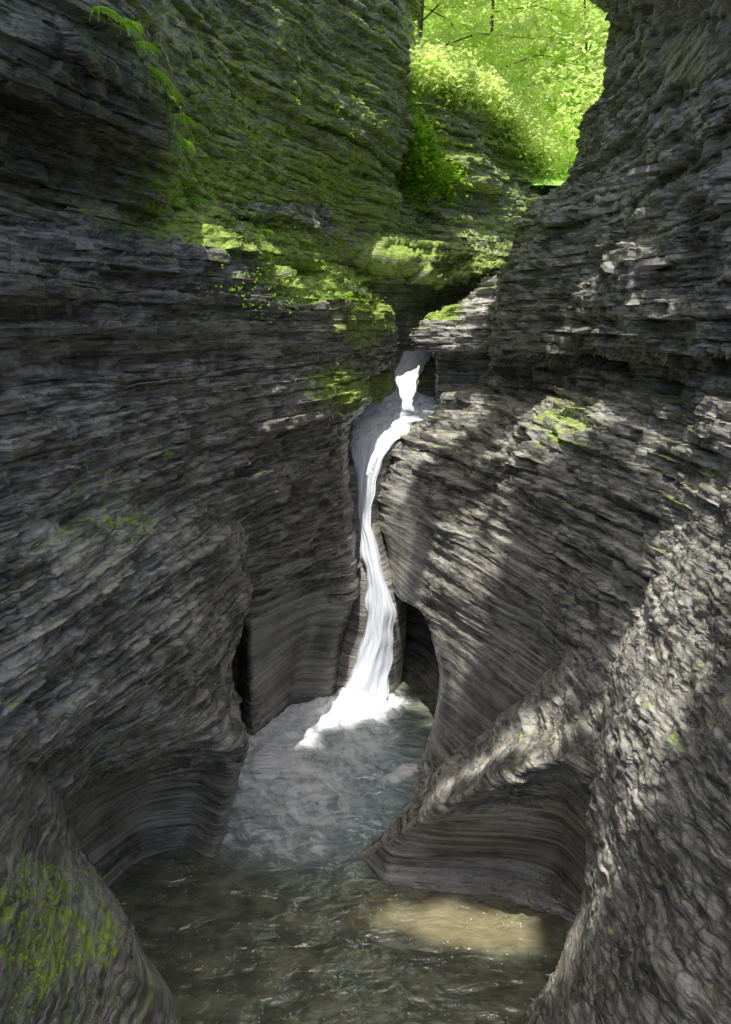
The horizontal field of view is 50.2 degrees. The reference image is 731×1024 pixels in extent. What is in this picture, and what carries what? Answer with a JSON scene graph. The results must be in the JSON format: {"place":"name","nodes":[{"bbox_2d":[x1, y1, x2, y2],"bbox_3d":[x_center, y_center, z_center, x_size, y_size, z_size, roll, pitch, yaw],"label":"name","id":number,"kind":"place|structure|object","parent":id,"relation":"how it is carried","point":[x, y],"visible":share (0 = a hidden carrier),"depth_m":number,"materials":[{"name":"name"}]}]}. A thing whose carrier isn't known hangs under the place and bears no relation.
{"place":"outdoors","nodes":[
{"label":"outdoors","id":0,"kind":"place"},
{"bbox_2d":[0,754,179,1023],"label":"foreground rock","id":1,"kind":"object","parent":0,"point":[36,824],"visible":0.78,"depth_m":5.15,"materials":[{"name":"grey stone"}]},
{"bbox_2d":[0,861,138,1023],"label":"ledge plants","id":2,"kind":"object","parent":1,"relation":"on","point":[7,882],"visible":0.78,"depth_m":4.69,"materials":[{"name":"green plant"}]},
{"bbox_2d":[0,499,252,886],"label":"cliff","id":3,"kind":"structure","parent":0,"point":[122,725],"depth_m":6.81,"materials":[{"name":"grey stone"}]},
{"bbox_2d":[0,189,399,734],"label":"cliff","id":4,"kind":"structure","parent":0,"point":[123,370],"depth_m":8.56,"materials":[{"name":"grey stone"}]},
{"bbox_2d":[65,465,80,468],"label":"stone slab","id":5,"kind":"structure","parent":4,"relation":"on","point":[75,467],"depth_m":5.75,"materials":[{"name":"grey stone"}]},
{"bbox_2d":[68,240,93,249],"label":"stone slab","id":6,"kind":"structure","parent":4,"relation":"on","point":[83,244],"depth_m":6.30,"materials":[{"name":"grey stone"}]},
{"bbox_2d":[163,452,174,459],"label":"fern","id":7,"kind":"object","parent":4,"relation":"attached to","point":[167,453],"visible":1,"depth_m":7.21,"materials":[{"name":"green plant"}]},
{"bbox_2d":[234,227,246,234],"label":"stone slab","id":8,"kind":"structure","parent":4,"relation":"on","point":[238,230],"depth_m":9.18,"materials":[{"name":"grey stone"}]},
{"bbox_2d":[256,229,276,238],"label":"fern","id":9,"kind":"object","parent":4,"relation":"on","point":[267,230],"visible":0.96,"depth_m":11.05,"materials":[{"name":"green plant"}]},
{"bbox_2d":[278,271,291,274],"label":"stone slab","id":10,"kind":"structure","parent":4,"relation":"on","point":[285,272],"depth_m":10.63,"materials":[{"name":"grey stone"}]},
{"bbox_2d":[198,206,394,335],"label":"ledge plants","id":11,"kind":"object","parent":4,"relation":"on","point":[268,304],"visible":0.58,"depth_m":9.81,"materials":[{"name":"green plant"}]},
{"bbox_2d":[348,287,371,298],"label":"stone slab","id":12,"kind":"structure","parent":4,"relation":"on","point":[363,295],"depth_m":13.24,"materials":[{"name":"grey stone"}]},
{"bbox_2d":[0,0,421,283],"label":"cliff","id":13,"kind":"structure","parent":0,"point":[86,121],"depth_m":9.75,"materials":[{"name":"grey stone"}]},
{"bbox_2d":[89,6,129,37],"bbox_3d":[-1.950,-3.702,5.873,0.252,0.148,0.374,11,18,39],"label":"fern","id":14,"kind":"object","parent":13,"relation":"on","point":[109,12],"visible":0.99,"depth_m":5.85,"materials":[{"name":"green plant"}]},
{"bbox_2d":[115,19,149,53],"bbox_3d":[-1.803,-3.722,6.109,0.253,0.196,0.377,0,14,0],"label":"fern","id":15,"kind":"object","parent":13,"relation":"on","point":[131,24],"visible":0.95,"depth_m":6.04,"materials":[{"name":"green plant"}]},
{"bbox_2d":[137,41,163,60],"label":"fern","id":16,"kind":"object","parent":13,"relation":"on","point":[148,45],"visible":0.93,"depth_m":6.52,"materials":[{"name":"green plant"}]},
{"bbox_2d":[148,67,179,113],"bbox_3d":[-1.821,-3.717,6.851,0.384,0.301,0.419,-10,17,-35],"label":"fern","id":17,"kind":"object","parent":13,"relation":"on","point":[160,74],"visible":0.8,"depth_m":6.78,"materials":[{"name":"green plant"}]},
{"bbox_2d":[168,91,186,113],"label":"fern","id":18,"kind":"object","parent":13,"relation":"on","point":[176,94],"visible":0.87,"depth_m":7.13,"materials":[{"name":"green plant"}]},
{"bbox_2d":[169,113,200,140],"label":"fern","id":19,"kind":"object","parent":13,"relation":"on","point":[182,116],"visible":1,"depth_m":7.07,"materials":[{"name":"green plant"}]},
{"bbox_2d":[176,140,197,158],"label":"fern","id":20,"kind":"object","parent":13,"relation":"attached to","point":[187,142],"visible":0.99,"depth_m":7.46,"materials":[{"name":"green plant"}]},
{"bbox_2d":[188,197,213,208],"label":"fern","id":21,"kind":"object","parent":13,"relation":"attached to","point":[198,199],"visible":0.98,"depth_m":9.11,"materials":[{"name":"green plant"}]},
{"bbox_2d":[170,86,392,207],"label":"ledge plants","id":22,"kind":"object","parent":13,"relation":"on","point":[206,132],"visible":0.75,"depth_m":10.96,"materials":[{"name":"green plant"}]},
{"bbox_2d":[108,677,572,1023],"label":"pool water","id":23,"kind":"structure","parent":0,"point":[284,906],"depth_m":8.15,"materials":[{"name":"grey liquid"}]},
{"bbox_2d":[336,423,414,694],"bbox_3d":[0.053,0.950,13.900,2.017,4.733,3.663,1,14,5],"label":"rock chute","id":24,"kind":"object","parent":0,"point":[354,635],"visible":0.3,"depth_m":12.90,"materials":[{"name":"grey stone"}]},
{"bbox_2d":[344,351,437,699],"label":"waterfall","id":25,"kind":"structure","parent":0,"point":[380,428],"depth_m":12.86,"materials":[{"name":"liquid"}]},
{"bbox_2d":[364,351,437,408],"bbox_3d":[0.732,-2.786,16.550,3.912,1.154,2.761,0,14,0],"label":"rock step","id":26,"kind":"object","parent":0,"point":[381,384],"visible":0.2,"depth_m":17.00,"materials":[{"name":"grey stone"}]},
{"bbox_2d":[401,602,438,699],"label":"alcove wall","id":27,"kind":"structure","parent":0,"point":[420,666],"depth_m":13.63,"materials":[{"name":"black stone"}]},
{"bbox_2d":[347,82,562,421],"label":"cliff","id":28,"kind":"structure","parent":0,"point":[420,265],"depth_m":18.80,"materials":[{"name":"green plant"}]},
{"bbox_2d":[406,87,440,138],"bbox_3d":[0.920,-9.278,18.133,1.887,2.406,1.282,0,14,0],"label":"climbing plant","id":29,"kind":"object","parent":28,"relation":"attached to","point":[412,108],"visible":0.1,"depth_m":18.08,"materials":[{"name":"green plant"}]},
{"bbox_2d":[396,104,468,212],"bbox_3d":[1.427,-8.142,18.058,2.561,2.322,1.365,-10,17,-35],"label":"climbing plant","id":30,"kind":"object","parent":28,"relation":"attached to","point":[420,141],"visible":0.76,"depth_m":17.88,"materials":[{"name":"green plant"}]},
{"bbox_2d":[434,160,479,207],"bbox_3d":[2.120,-8.075,19.102,1.464,1.259,0.905,-8,16,-29],"label":"climbing plant","id":31,"kind":"object","parent":28,"relation":"attached to","point":[461,182],"visible":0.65,"depth_m":19.04,"materials":[{"name":"green plant"}]},
{"bbox_2d":[409,37,521,113],"bbox_3d":[2.995,-11.314,20.740,2.918,2.283,7.890,12,18,39],"label":"climbing plant","id":32,"kind":"object","parent":28,"relation":"on","point":[459,80],"visible":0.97,"depth_m":18.84,"materials":[{"name":"green plant"}]},
{"bbox_2d":[480,65,578,189],"bbox_3d":[5.047,-11.396,23.423,2.842,3.771,8.795,7,15,26],"label":"bush","id":33,"kind":"object","parent":28,"relation":"on","point":[509,114],"visible":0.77,"depth_m":21.48,"materials":[{"name":"green plant"}]},
{"bbox_2d":[409,271,500,410],"bbox_3d":[2.048,-3.341,16.335,2.132,3.592,4.549,2,14,8],"label":"rock block","id":34,"kind":"object","parent":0,"point":[452,338],"visible":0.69,"depth_m":14.89,"materials":[{"name":"grey stone"}]},
{"bbox_2d":[356,593,643,921],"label":"rock ridge","id":35,"kind":"object","parent":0,"point":[505,819],"visible":0.69,"depth_m":8.16,"materials":[{"name":"grey stone"}]},
{"bbox_2d":[415,0,605,185],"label":"hillside","id":36,"kind":"structure","parent":0,"point":[551,180],"depth_m":25.99,"materials":[{"name":"green plant"}]},
{"bbox_2d":[414,0,543,67],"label":"broadleaf tree","id":37,"kind":"object","parent":36,"relation":"on","point":[495,21],"visible":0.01,"depth_m":30.07,"materials":[{"name":"green plant"}]},
{"bbox_2d":[412,0,569,147],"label":"broadleaf tree","id":38,"kind":"object","parent":36,"relation":"on","point":[517,28],"visible":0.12,"depth_m":21.99,"materials":[{"name":"green plant"}]},
{"bbox_2d":[417,0,588,59],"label":"broadleaf tree","id":39,"kind":"object","parent":36,"relation":"on","point":[572,3],"visible":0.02,"depth_m":34.84,"materials":[{"name":"green plant"}]},
{"bbox_2d":[413,0,609,174],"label":"undergrowth","id":40,"kind":"object","parent":36,"relation":"on","point":[594,81],"visible":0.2,"depth_m":24.33,"materials":[{"name":"green plant"}]},
{"bbox_2d":[413,0,609,141],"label":"broadleaf tree","id":41,"kind":"object","parent":36,"relation":"on","point":[516,17],"visible":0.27,"depth_m":25.79,"materials":[{"name":"green plant"}]},
{"bbox_2d":[523,0,609,103],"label":"broadleaf tree","id":42,"kind":"object","parent":36,"relation":"on","point":[594,37],"visible":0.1,"depth_m":27.28,"materials":[{"name":"green plant"}]},
{"bbox_2d":[377,0,730,795],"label":"cliff","id":43,"kind":"structure","parent":0,"point":[523,558],"depth_m":9.23,"materials":[{"name":"grey stone"}]},
{"bbox_2d":[574,327,595,333],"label":"stone slab","id":44,"kind":"structure","parent":43,"relation":"on","point":[584,330],"depth_m":9.29,"materials":[{"name":"grey stone"}]},
{"bbox_2d":[602,261,618,274],"bbox_3d":[2.756,-2.664,8.519,0.348,0.048,0.428,11,33,10],"label":"stone slab","id":45,"kind":"object","parent":43,"relation":"on","point":[608,267],"depth_m":8.41,"materials":[{"name":"grey stone"}]},
{"bbox_2d":[626,164,660,176],"bbox_3d":[3.223,-3.749,8.532,0.849,0.072,0.542,14,24,43],"label":"stone slab","id":46,"kind":"object","parent":43,"relation":"on","point":[649,170],"depth_m":8.54,"materials":[{"name":"grey stone"}]},
{"bbox_2d":[634,258,675,270],"bbox_3d":[2.887,-2.366,7.477,0.648,0.062,0.429,-3,10,-23],"label":"stone slab","id":47,"kind":"object","parent":43,"relation":"on","point":[659,264],"depth_m":7.34,"materials":[{"name":"grey stone"}]},
{"bbox_2d":[518,461,730,1023],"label":"foreground rock","id":48,"kind":"object","parent":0,"point":[648,939],"visible":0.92,"depth_m":5.21,"materials":[{"name":"grey stone"}]}
]}

